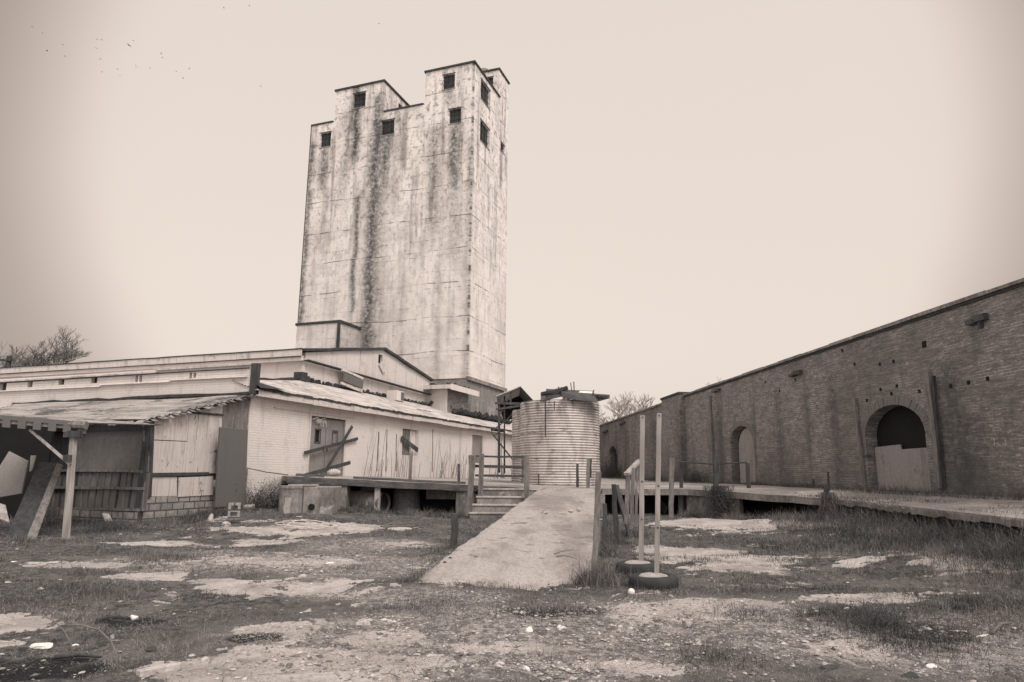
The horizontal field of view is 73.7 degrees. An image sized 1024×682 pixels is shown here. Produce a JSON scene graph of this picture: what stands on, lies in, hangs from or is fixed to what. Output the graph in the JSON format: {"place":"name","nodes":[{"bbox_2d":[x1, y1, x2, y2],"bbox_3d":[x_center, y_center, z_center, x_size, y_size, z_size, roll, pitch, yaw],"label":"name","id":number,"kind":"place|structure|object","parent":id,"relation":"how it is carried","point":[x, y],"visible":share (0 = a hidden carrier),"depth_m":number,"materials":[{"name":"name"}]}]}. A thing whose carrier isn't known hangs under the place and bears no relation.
{"place":"outdoors","nodes":[
{"label":"outdoors","id":0,"kind":"place"},
{"bbox_2d":[208,513,213,521],"bbox_3d":[-8.133,4.789,18.430,0.132,0.268,0.142,-9,-15,42],"label":"rock","id":1,"kind":"object","parent":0,"point":[210,518],"visible":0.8,"depth_m":18.40,"materials":[{"name":"white stone"}]},
{"bbox_2d":[0,517,1013,681],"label":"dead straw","id":2,"kind":"object","parent":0,"point":[455,607],"visible":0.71,"depth_m":6.80,"materials":[{"name":"beige plant"}]},
{"bbox_2d":[0,480,1023,681],"bbox_3d":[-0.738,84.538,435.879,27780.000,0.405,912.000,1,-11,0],"label":"ground","id":3,"kind":"structure","parent":0,"point":[327,590],"depth_m":7.37,"materials":[{"name":"grey gravel"}]},
{"bbox_2d":[0,503,9,523],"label":"leaning board","id":4,"kind":"object","parent":3,"relation":"on","point":[3,514],"visible":1,"depth_m":14.45,"materials":[{"name":"brown wood"}]},
{"bbox_2d":[0,356,13,366],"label":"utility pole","id":5,"kind":"object","parent":3,"relation":"on","point":[8,360],"visible":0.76,"depth_m":52.37,"materials":[{"name":"grey wood"}]},
{"bbox_2d":[0,451,28,497],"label":"leaning board","id":6,"kind":"object","parent":3,"relation":"on","point":[13,469],"visible":1,"depth_m":16.37,"materials":[{"name":"beige wood"}]},
{"bbox_2d":[0,343,32,366],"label":"bare tree","id":7,"kind":"object","parent":3,"relation":"on","point":[3,364],"visible":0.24,"depth_m":56.89,"materials":[{"name":"grey plant"}]},
{"bbox_2d":[6,462,60,538],"bbox_3d":[-10.783,3.646,15.398,0.509,1.828,2.284,5,-12,-22],"label":"leaning board","id":8,"kind":"object","parent":3,"relation":"on","point":[24,517],"visible":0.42,"depth_m":15.38,"materials":[{"name":"grey wood"}]},
{"bbox_2d":[29,455,35,471],"bbox_3d":[-11.442,2.920,16.258,0.151,0.387,0.126,1,-11,0],"label":"leaning board","id":9,"kind":"object","parent":8,"relation":"on","point":[32,459],"visible":1,"depth_m":16.26,"materials":[{"name":"grey wood"}]},
{"bbox_2d":[29,642,52,648],"bbox_3d":[-4.082,2.659,5.929,0.190,0.081,0.171,1,-11,0],"label":"rock","id":10,"kind":"object","parent":3,"relation":"on","point":[47,645],"visible":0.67,"depth_m":5.89,"materials":[{"name":"white stone"}]},
{"bbox_2d":[26,463,62,538],"bbox_3d":[-10.333,3.543,15.113,0.176,1.696,2.155,5,-12,-24],"label":"leaning board","id":11,"kind":"object","parent":3,"relation":"on","point":[34,530],"visible":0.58,"depth_m":14.99,"materials":[{"name":"grey wood"}]},
{"bbox_2d":[4,326,91,365],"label":"bare tree","id":12,"kind":"object","parent":3,"relation":"on","point":[35,359],"visible":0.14,"depth_m":60.40,"materials":[{"name":"grey plant"}]},
{"bbox_2d":[24,614,72,652],"bbox_3d":[-4.051,2.568,6.011,0.883,0.246,0.075,-6,-13,30],"label":"bent wire","id":13,"kind":"object","parent":3,"relation":"on","point":[63,630],"visible":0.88,"depth_m":6.01,"materials":[{"name":"grey metal"}]},
{"bbox_2d":[54,653,102,659],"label":"branch","id":14,"kind":"object","parent":3,"relation":"on","point":[63,656],"visible":1,"depth_m":5.57,"materials":[{"name":"grey wood"}]},
{"bbox_2d":[0,414,160,538],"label":"awning","id":15,"kind":"object","parent":3,"relation":"on","point":[26,437],"visible":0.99,"depth_m":16.17,"materials":[{"name":"grey wood"}]},
{"bbox_2d":[60,624,117,673],"bbox_3d":[-3.316,2.423,5.386,0.932,0.302,0.082,-6,-13,32],"label":"bent wire","id":16,"kind":"object","parent":3,"relation":"on","point":[109,639],"visible":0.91,"depth_m":5.37,"materials":[{"name":"grey metal"}]},
{"bbox_2d":[59,518,151,533],"bbox_3d":[-9.443,4.388,16.111,1.965,0.470,1.548,-4,-12,21],"label":"shrub","id":17,"kind":"object","parent":3,"relation":"on","point":[109,527],"visible":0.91,"depth_m":16.03,"materials":[{"name":"grey plant"}]},
{"bbox_2d":[102,513,110,520],"bbox_3d":[-10.826,4.818,18.518,0.736,0.295,0.320,-3,-11,15],"label":"scrap sheet","id":18,"kind":"object","parent":3,"relation":"on","point":[106,515],"visible":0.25,"depth_m":18.48,"materials":[{"name":"white metal"}]},
{"bbox_2d":[0,391,257,522],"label":"lean to shed","id":19,"kind":"object","parent":3,"relation":"on","point":[142,471],"visible":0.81,"depth_m":19.39,"materials":[{"name":"white wood"}]},
{"bbox_2d":[130,615,137,619],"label":"rock","id":20,"kind":"object","parent":3,"relation":"on","point":[133,617],"visible":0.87,"depth_m":7.11,"materials":[{"name":"white stone"}]},
{"bbox_2d":[145,645,155,652],"bbox_3d":[-3.100,2.664,5.861,0.106,0.089,0.069,-4,-12,23],"label":"rock","id":21,"kind":"object","parent":3,"relation":"on","point":[151,649],"visible":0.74,"depth_m":5.85,"materials":[{"name":"grey stone"}]},
{"bbox_2d":[136,661,180,677],"bbox_3d":[-2.682,2.499,5.185,0.072,0.061,0.313,-8,-14,38],"label":"flat rock","id":22,"kind":"object","parent":3,"relation":"on","point":[146,672],"visible":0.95,"depth_m":5.16,"materials":[{"name":"beige stone"}]},
{"bbox_2d":[0,347,437,430],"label":"gabled warehouse","id":23,"kind":"structure","parent":3,"relation":"on","point":[381,370],"depth_m":31.93,"materials":[{"name":"white paint"}]},
{"bbox_2d":[214,427,247,507],"bbox_3d":[-8.601,3.878,20.991,0.060,2.371,1.350,-3,-11,20],"label":"loose door","id":24,"kind":"structure","parent":3,"relation":"on","point":[231,468],"depth_m":20.91,"materials":[{"name":"grey wood"}]},
{"bbox_2d":[227,503,240,518],"bbox_3d":[-7.370,4.503,18.110,0.300,0.410,0.200,4,-11,-20],"label":"cinder block","id":25,"kind":"object","parent":3,"relation":"on","point":[230,510],"depth_m":18.02,"materials":[{"name":"grey concrete"}]},
{"bbox_2d":[235,477,280,508],"bbox_3d":[-8.074,4.899,21.978,2.814,1.032,2.362,9,-14,-38],"label":"shrub","id":26,"kind":"object","parent":3,"relation":"on","point":[259,501],"visible":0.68,"depth_m":21.80,"materials":[{"name":"grey plant"}]},
{"bbox_2d":[267,472,292,489],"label":"shrub","id":27,"kind":"object","parent":3,"relation":"on","point":[274,483],"visible":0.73,"depth_m":21.55,"materials":[{"name":"plant"}]},
{"bbox_2d":[275,520,338,528],"bbox_3d":[-5.163,4.651,17.270,1.620,0.181,1.369,1,-11,0],"label":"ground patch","id":28,"kind":"object","parent":3,"relation":"on","point":[311,527],"visible":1,"depth_m":17.16,"materials":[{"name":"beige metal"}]},
{"bbox_2d":[278,484,341,514],"bbox_3d":[-6.062,4.872,20.273,1.690,1.222,1.126,1,-11,0],"label":"concrete cistern","id":29,"kind":"object","parent":3,"relation":"on","point":[307,498],"visible":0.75,"depth_m":19.87,"materials":[{"name":"grey concrete"}]},
{"bbox_2d":[355,618,370,626],"bbox_3d":[-1.518,2.869,6.927,0.159,0.105,0.110,-4,-12,22],"label":"rock","id":30,"kind":"object","parent":3,"relation":"on","point":[363,622],"visible":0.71,"depth_m":6.90,"materials":[{"name":"beige stone"}]},
{"bbox_2d":[350,490,390,510],"bbox_3d":[-4.654,5.191,22.009,1.329,0.710,0.680,-5,-12,27],"label":"culvert pipe","id":31,"kind":"object","parent":3,"relation":"on","point":[362,498],"visible":0.62,"depth_m":21.80,"materials":[{"name":"concrete"}]},
{"bbox_2d":[232,372,511,506],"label":"front wing","id":32,"kind":"structure","parent":3,"relation":"on","point":[285,429],"depth_m":28.69,"materials":[{"name":"white wood"}]},
{"bbox_2d":[247,468,287,474],"bbox_3d":[-7.746,4.122,21.595,1.877,0.224,0.025,-6,-12,29],"label":"slack cable","id":33,"kind":"object","parent":32,"relation":"attached to","point":[267,472],"visible":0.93,"depth_m":21.55,"materials":[{"name":"metal"}]},
{"bbox_2d":[308,417,325,474],"bbox_3d":[-7.405,3.993,25.779,0.100,2.150,1.065,-3,-11,20],"label":"door","id":34,"kind":"structure","parent":32,"relation":"in","point":[316,459],"depth_m":25.85,"materials":[{"name":"beige wood"}]},
{"bbox_2d":[304,437,357,454],"bbox_3d":[-6.939,4.039,26.425,0.043,0.793,3.463,-3,-11,20],"label":"plank","id":35,"kind":"object","parent":32,"relation":"attached to","point":[328,446],"visible":1,"depth_m":26.13,"materials":[{"name":"grey wood"}]},
{"bbox_2d":[323,419,342,475],"bbox_3d":[-7.022,4.192,26.807,0.100,2.150,1.065,-3,-11,20],"label":"door","id":36,"kind":"structure","parent":32,"relation":"in","point":[333,434],"depth_m":26.77,"materials":[{"name":"grey wood"}]},
{"bbox_2d":[326,425,352,466],"bbox_3d":[-6.750,4.157,26.747,0.041,1.806,1.688,-3,-11,20],"label":"plank","id":37,"kind":"object","parent":32,"relation":"attached to","point":[339,447],"visible":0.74,"depth_m":26.72,"materials":[{"name":"grey wood"}]},
{"bbox_2d":[340,368,363,392],"bbox_3d":[-8.051,2.006,34.474,0.178,1.019,1.767,-4,-12,22],"label":"tilted vent hood","id":38,"kind":"object","parent":32,"relation":"on","point":[353,380],"visible":1,"depth_m":34.38,"materials":[{"name":"grey metal"}]},
{"bbox_2d":[386,390,403,401],"bbox_3d":[-6.484,3.073,37.991,0.715,0.550,0.770,-3,-11,20],"label":"air conditioner","id":39,"kind":"object","parent":32,"relation":"on","point":[396,395],"visible":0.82,"depth_m":37.67,"materials":[{"name":"white metal"}]},
{"bbox_2d":[401,436,417,451],"bbox_3d":[-4.826,4.873,32.224,0.042,0.718,1.712,-3,-11,20],"label":"plank","id":40,"kind":"object","parent":32,"relation":"attached to","point":[413,446],"visible":0.96,"depth_m":32.16,"materials":[{"name":"grey wood"}]},
{"bbox_2d":[413,407,431,411],"bbox_3d":[-5.069,3.760,37.394,0.700,0.080,1.700,-3,-11,20],"label":"roof patch","id":41,"kind":"object","parent":32,"relation":"on","point":[422,409],"visible":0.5,"depth_m":36.99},
{"bbox_2d":[423,382,479,424],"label":"roof annex","id":42,"kind":"object","parent":32,"relation":"on","point":[445,397],"visible":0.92,"depth_m":42.84,"materials":[{"name":"concrete"}]},
{"bbox_2d":[380,522,420,528],"bbox_3d":[-2.802,4.678,17.249,1.010,0.125,0.998,1,-11,0],"label":"wire coil","id":43,"kind":"object","parent":3,"relation":"on","point":[401,526],"visible":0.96,"depth_m":17.43,"materials":[{"name":"grey metal"}]},
{"bbox_2d":[295,60,509,432],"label":"grain tower","id":44,"kind":"structure","parent":3,"relation":"on","point":[404,253],"depth_m":50.37,"materials":[{"name":"concrete"}]},
{"bbox_2d":[319,131,330,148],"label":"window","id":45,"kind":"structure","parent":44,"relation":"in","point":[326,138],"depth_m":54.01,"materials":[{"name":"glass"}]},
{"bbox_2d":[352,90,366,109],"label":"window","id":46,"kind":"structure","parent":44,"relation":"in","point":[360,99],"depth_m":53.55,"materials":[{"name":"glass"}]},
{"bbox_2d":[380,118,394,136],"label":"window","id":47,"kind":"structure","parent":44,"relation":"in","point":[388,126],"depth_m":52.13,"materials":[{"name":"glass"}]},
{"bbox_2d":[442,72,455,90],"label":"window","id":48,"kind":"structure","parent":44,"relation":"in","point":[449,81],"depth_m":50.93,"materials":[{"name":"glass"}]},
{"bbox_2d":[448,106,461,124],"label":"window","id":49,"kind":"structure","parent":44,"relation":"in","point":[455,115],"depth_m":50.20,"materials":[{"name":"glass"}]},
{"bbox_2d":[480,118,489,150],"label":"window","id":50,"kind":"structure","parent":44,"relation":"in","point":[483,131],"depth_m":51.65,"materials":[{"name":"glass"}]},
{"bbox_2d":[480,78,490,109],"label":"window","id":51,"kind":"structure","parent":44,"relation":"in","point":[484,93],"depth_m":52.31,"materials":[{"name":"glass"}]},
{"bbox_2d":[281,475,604,516],"bbox_3d":[-0.863,7.606,34.949,11.091,1.440,30.003,-1,-11,7],"label":"loading dock","id":52,"kind":"object","parent":3,"relation":"on","point":[420,496],"visible":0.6,"depth_m":22.16,"materials":[{"name":"concrete"}]},
{"bbox_2d":[295,473,324,476],"bbox_3d":[-6.423,4.276,21.721,0.890,0.121,0.116,2,-11,-10],"label":"timber","id":53,"kind":"object","parent":52,"relation":"on","point":[308,475],"visible":1,"depth_m":21.68,"materials":[{"name":"grey wood"}]},
{"bbox_2d":[304,461,350,473],"bbox_3d":[-6.897,4.754,25.241,0.044,0.697,3.219,-3,-11,20],"label":"plank","id":54,"kind":"object","parent":52,"relation":"on","point":[322,470],"visible":0.63,"depth_m":25.50,"materials":[{"name":"grey wood"}]},
{"bbox_2d":[327,469,340,475],"bbox_3d":[-6.536,4.823,25.049,0.480,0.283,0.287,1,-11,0],"label":"ribbed jug","id":55,"kind":"object","parent":52,"relation":"on","point":[334,472],"visible":1,"depth_m":24.96,"materials":[{"name":"white plastic"}]},
{"bbox_2d":[364,427,420,476],"bbox_3d":[-5.125,4.936,30.021,0.699,2.170,4.565,-3,-11,18],"label":"dead shrub","id":56,"kind":"object","parent":52,"relation":"on","point":[391,461],"visible":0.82,"depth_m":29.66,"materials":[{"name":"plant"}]},
{"bbox_2d":[353,476,465,483],"bbox_3d":[-3.324,4.546,22.278,3.638,0.232,0.136,3,-11,-11],"label":"timber","id":57,"kind":"object","parent":52,"relation":"on","point":[410,480],"visible":0.96,"depth_m":22.21,"materials":[{"name":"wood"}]},
{"bbox_2d":[408,453,411,478],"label":"post","id":58,"kind":"object","parent":52,"relation":"on","point":[410,467],"visible":0.85,"depth_m":23.08,"materials":[{"name":"grey wood"}]},
{"bbox_2d":[430,442,471,477],"bbox_3d":[-2.949,6.234,36.109,0.627,2.149,5.211,-3,-11,19],"label":"dead shrub","id":59,"kind":"object","parent":52,"relation":"on","point":[442,469],"visible":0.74,"depth_m":35.22,"materials":[{"name":"plant"}]},
{"bbox_2d":[457,464,459,480],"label":"post","id":60,"kind":"object","parent":52,"relation":"on","point":[458,471],"visible":0.89,"depth_m":22.74,"materials":[{"name":"wood"}]},
{"bbox_2d":[511,409,519,482],"bbox_3d":[1.525,4.434,28.272,3.117,3.050,3.117,1,-11,0],"label":"silo","id":61,"kind":"object","parent":52,"relation":"on","point":[516,434],"visible":0.18,"depth_m":27.64,"materials":[{"name":"metal"}]},
{"bbox_2d":[490,386,532,472],"bbox_3d":[0.058,4.034,30.484,1.949,3.692,3.600,1,-11,0],"label":"canopy frame","id":62,"kind":"object","parent":61,"relation":"attached to","point":[509,402],"visible":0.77,"depth_m":29.30,"materials":[{"name":"metal"}]},
{"bbox_2d":[519,382,609,486],"bbox_3d":[1.965,3.643,26.301,3.363,3.873,3.288,1,-11,0],"label":"silo","id":63,"kind":"object","parent":52,"relation":"on","point":[559,439],"visible":0.88,"depth_m":25.06,"materials":[{"name":"metal"}]},
{"bbox_2d":[576,464,578,486],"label":"post","id":64,"kind":"object","parent":52,"relation":"on","point":[577,475],"visible":0.8,"depth_m":23.51,"materials":[{"name":"grey wood"}]},
{"bbox_2d":[586,459,589,487],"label":"post","id":65,"kind":"object","parent":52,"relation":"on","point":[588,474],"visible":0.82,"depth_m":23.51,"materials":[{"name":"grey wood"}]},
{"bbox_2d":[590,459,591,477],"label":"post","id":66,"kind":"object","parent":65,"relation":"attached to","point":[590,467],"visible":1,"depth_m":23.64,"materials":[{"name":"grey wood"}]},
{"bbox_2d":[449,513,458,546],"bbox_3d":[-1.165,3.908,13.729,0.158,0.870,0.121,-2,-11,11],"label":"post","id":67,"kind":"object","parent":3,"relation":"on","point":[454,527],"visible":0.69,"depth_m":13.71,"materials":[{"name":"grey wood"}]},
{"bbox_2d":[469,488,542,519],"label":"concrete stairs","id":68,"kind":"structure","parent":3,"relation":"on","point":[495,502],"depth_m":21.56,"materials":[{"name":"grey concrete"}]},
{"bbox_2d":[465,453,528,516],"bbox_3d":[-0.455,4.619,22.015,2.026,1.934,1.727,1,-11,0],"label":"stair railing","id":69,"kind":"object","parent":68,"relation":"on","point":[481,466],"visible":0.93,"depth_m":21.65,"materials":[{"name":"grey wood"}]},
{"bbox_2d":[420,488,594,585],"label":"concrete ramp","id":70,"kind":"structure","parent":3,"relation":"on","point":[524,541],"depth_m":12.24,"materials":[{"name":"grey concrete"}]},
{"bbox_2d":[0,536,1016,681],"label":"twig litter","id":71,"kind":"object","parent":3,"relation":"on","point":[497,626],"visible":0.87,"depth_m":6.08,"materials":[{"name":"wood"}]},
{"bbox_2d":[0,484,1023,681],"bbox_3d":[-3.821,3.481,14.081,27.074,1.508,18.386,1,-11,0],"label":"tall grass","id":72,"kind":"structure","parent":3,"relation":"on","point":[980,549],"depth_m":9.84,"materials":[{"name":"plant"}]},
{"bbox_2d":[525,626,532,631],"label":"rock","id":73,"kind":"object","parent":3,"relation":"on","point":[529,629],"visible":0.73,"depth_m":6.61,"materials":[{"name":"white stone"}]},
{"bbox_2d":[557,625,567,629],"bbox_3d":[0.493,2.835,6.718,0.108,0.075,0.104,1,-11,0],"label":"rock","id":74,"kind":"object","parent":3,"relation":"on","point":[559,627],"visible":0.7,"depth_m":6.69,"materials":[{"name":"white stone"}]},
{"bbox_2d":[591,472,600,575],"bbox_3d":[1.196,2.734,9.731,0.178,1.707,0.085,-2,-11,11],"label":"post","id":75,"kind":"object","parent":3,"relation":"on","point":[595,548],"visible":0.73,"depth_m":9.73,"materials":[{"name":"grey wood"}]},
{"bbox_2d":[598,521,600,550],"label":"post","id":76,"kind":"object","parent":3,"relation":"on","point":[599,535],"visible":0.36,"depth_m":13.00,"materials":[{"name":"grey wood"}]},
{"bbox_2d":[599,405,608,424],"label":"bare tree","id":77,"kind":"object","parent":3,"relation":"on","point":[602,419],"visible":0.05,"depth_m":107.86,"materials":[{"name":"grey plant"}]},
{"bbox_2d":[602,503,607,549],"bbox_3d":[1.770,3.650,13.000,0.102,1.092,0.080,-2,-11,11],"label":"post","id":78,"kind":"object","parent":3,"relation":"on","point":[604,528],"visible":0.66,"depth_m":12.99,"materials":[{"name":"grey wood"}]},
{"bbox_2d":[611,484,619,540],"bbox_3d":[2.294,3.895,15.076,0.168,1.437,0.107,-2,-11,11],"label":"post","id":79,"kind":"object","parent":3,"relation":"on","point":[614,512],"visible":0.78,"depth_m":15.06,"materials":[{"name":"grey wood"}]},
{"bbox_2d":[616,485,632,537],"bbox_3d":[2.737,4.214,16.659,0.122,1.363,1.170,2,-11,-9],"label":"post","id":80,"kind":"object","parent":3,"relation":"on","point":[622,508],"visible":0.56,"depth_m":16.74,"materials":[{"name":"grey wood"}]},
{"bbox_2d":[599,391,654,423],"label":"bare tree","id":81,"kind":"object","parent":3,"relation":"on","point":[620,405],"visible":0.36,"depth_m":102.21,"materials":[{"name":"grey plant"}]},
{"bbox_2d":[628,588,634,594],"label":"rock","id":82,"kind":"object","parent":3,"relation":"on","point":[631,590],"visible":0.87,"depth_m":8.69,"materials":[{"name":"white stone"}]},
{"bbox_2d":[624,459,639,528],"bbox_3d":[2.629,3.282,14.758,0.347,1.439,2.335,-3,-11,16],"label":"ramp handrail","id":83,"kind":"object","parent":3,"relation":"on","point":[629,498],"visible":0.84,"depth_m":14.38,"materials":[{"name":"grey wood"}]},
{"bbox_2d":[615,415,660,574],"bbox_3d":[1.924,2.365,10.586,0.673,2.418,0.673,1,-11,0],"label":"tyre pole","id":84,"kind":"object","parent":3,"relation":"on","point":[641,564],"visible":0.73,"depth_m":10.45,"materials":[{"name":"wood"}]},
{"bbox_2d":[629,413,678,589],"bbox_3d":[1.933,2.194,9.470,0.669,2.384,0.669,1,-11,0],"label":"tyre pole","id":85,"kind":"object","parent":3,"relation":"on","point":[655,578],"visible":0.85,"depth_m":9.30,"materials":[{"name":"wood"}]},
{"bbox_2d":[668,459,673,516],"bbox_3d":[5.226,4.912,22.385,0.255,2.075,0.147,-2,-11,11],"label":"post","id":86,"kind":"object","parent":3,"relation":"on","point":[671,489],"visible":0.8,"depth_m":22.34,"materials":[{"name":"grey wood"}]},
{"bbox_2d":[599,278,1023,524],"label":"brick warehouse","id":87,"kind":"structure","parent":3,"relation":"on","point":[929,398],"depth_m":20.44,"materials":[{"name":"brick"}]},
{"bbox_2d":[739,428,755,482],"bbox_3d":[10.253,4.961,29.568,0.050,2.370,1.948,1,-11,-4],"label":"plank door","id":88,"kind":"structure","parent":87,"relation":"in","point":[746,446],"depth_m":29.78,"materials":[{"name":"grey wood"}]},
{"bbox_2d":[601,477,1023,547],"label":"loading dock","id":89,"kind":"object","parent":3,"relation":"on","point":[753,499],"depth_m":19.71,"materials":[{"name":"concrete"}]},
{"bbox_2d":[600,456,624,477],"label":"shrub","id":90,"kind":"object","parent":89,"relation":"on","point":[610,472],"visible":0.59,"depth_m":52.54,"materials":[{"name":"black plant"}]},
{"bbox_2d":[651,465,707,481],"bbox_3d":[8.781,6.705,34.503,3.465,0.938,2.586,1,-11,0],"label":"shrub","id":91,"kind":"object","parent":89,"relation":"on","point":[693,476],"visible":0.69,"depth_m":34.17,"materials":[{"name":"grey plant"}]},
{"bbox_2d":[678,461,750,487],"bbox_3d":[7.133,4.759,24.152,2.516,0.999,0.259,-5,-12,28],"label":"dock guard rail","id":92,"kind":"object","parent":89,"relation":"on","point":[748,483],"visible":0.88,"depth_m":24.23,"materials":[{"name":"grey wood"}]},
{"bbox_2d":[712,455,719,515],"bbox_3d":[6.596,4.678,22.084,0.307,1.941,0.168,-2,-11,11],"label":"post","id":93,"kind":"object","parent":89,"relation":"on","point":[716,472],"visible":0.7,"depth_m":22.09,"materials":[{"name":"grey wood"}]},
{"bbox_2d":[695,485,740,516],"bbox_3d":[6.730,5.178,21.724,1.748,1.176,1.688,1,-11,0],"label":"shrub","id":94,"kind":"object","parent":89,"relation":"on","point":[719,491],"visible":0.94,"depth_m":21.70,"materials":[{"name":"grey plant"}]},
{"bbox_2d":[605,474,1023,513],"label":"weeds","id":95,"kind":"object","parent":89,"relation":"on","point":[917,492],"visible":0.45,"depth_m":17.83,"materials":[{"name":"grey plant"}]},
{"bbox_2d":[818,484,830,512],"bbox_3d":[8.739,4.425,19.104,0.372,0.817,0.152,1,-11,0],"label":"post","id":96,"kind":"object","parent":89,"relation":"on","point":[827,488],"visible":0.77,"depth_m":19.07,"materials":[{"name":"grey wood"}]},
{"bbox_2d":[827,472,829,484],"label":"post","id":97,"kind":"object","parent":89,"relation":"on","point":[828,481],"visible":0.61,"depth_m":21.35,"materials":[{"name":"grey wood"}]},
{"bbox_2d":[819,664,838,670],"bbox_3d":[2.534,2.626,5.455,0.183,0.074,0.125,1,-11,0],"label":"rock","id":98,"kind":"object","parent":3,"relation":"on","point":[832,666],"visible":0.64,"depth_m":5.44,"materials":[{"name":"grey stone"}]},
{"bbox_2d":[818,492,843,515],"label":"shrub","id":99,"kind":"object","parent":3,"relation":"on","point":[831,499],"visible":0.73,"depth_m":18.91,"materials":[{"name":"plant"}]},
{"bbox_2d":[824,510,892,524],"bbox_3d":[8.939,4.309,16.297,2.626,0.613,1.780,1,-11,0],"label":"shrub","id":100,"kind":"object","parent":3,"relation":"on","point":[858,518],"visible":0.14,"depth_m":16.53,"materials":[{"name":"grey plant"}]},
{"bbox_2d":[792,589,937,637],"bbox_3d":[3.458,2.708,6.766,1.330,0.503,0.883,-5,-12,27],"label":"grass patch","id":101,"kind":"object","parent":3,"relation":"on","point":[878,619],"visible":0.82,"depth_m":6.66,"materials":[{"name":"grey plant"}]},
{"bbox_2d":[901,671,918,678],"bbox_3d":[3.098,2.618,5.320,0.128,0.072,0.089,1,-11,0],"label":"rock","id":102,"kind":"object","parent":3,"relation":"on","point":[911,675],"visible":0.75,"depth_m":5.30,"materials":[{"name":"grey stone"}]},
{"bbox_2d":[870,515,989,544],"bbox_3d":[7.947,3.559,12.628,2.342,0.644,2.474,-3,-11,18],"label":"shrub","id":103,"kind":"object","parent":3,"relation":"on","point":[926,535],"visible":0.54,"depth_m":12.54,"materials":[{"name":"grey plant"}]},
{"bbox_2d":[926,664,936,667],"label":"rock","id":104,"kind":"object","parent":3,"relation":"on","point":[931,665],"visible":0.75,"depth_m":5.54,"materials":[{"name":"white stone"}]},
{"bbox_2d":[989,622,1011,634],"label":"branch","id":105,"kind":"object","parent":3,"relation":"on","point":[997,626],"visible":1,"depth_m":6.44,"materials":[{"name":"grey plant"}]},
{"bbox_2d":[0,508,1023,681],"bbox_3d":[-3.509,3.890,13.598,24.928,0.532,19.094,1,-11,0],"label":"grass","id":106,"kind":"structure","parent":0,"point":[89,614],"depth_m":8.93,"materials":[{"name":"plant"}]},
{"bbox_2d":[0,0,1023,432],"label":"sky","id":107,"kind":"structure","parent":0,"point":[699,192],"materials":[{"name":"beige"}]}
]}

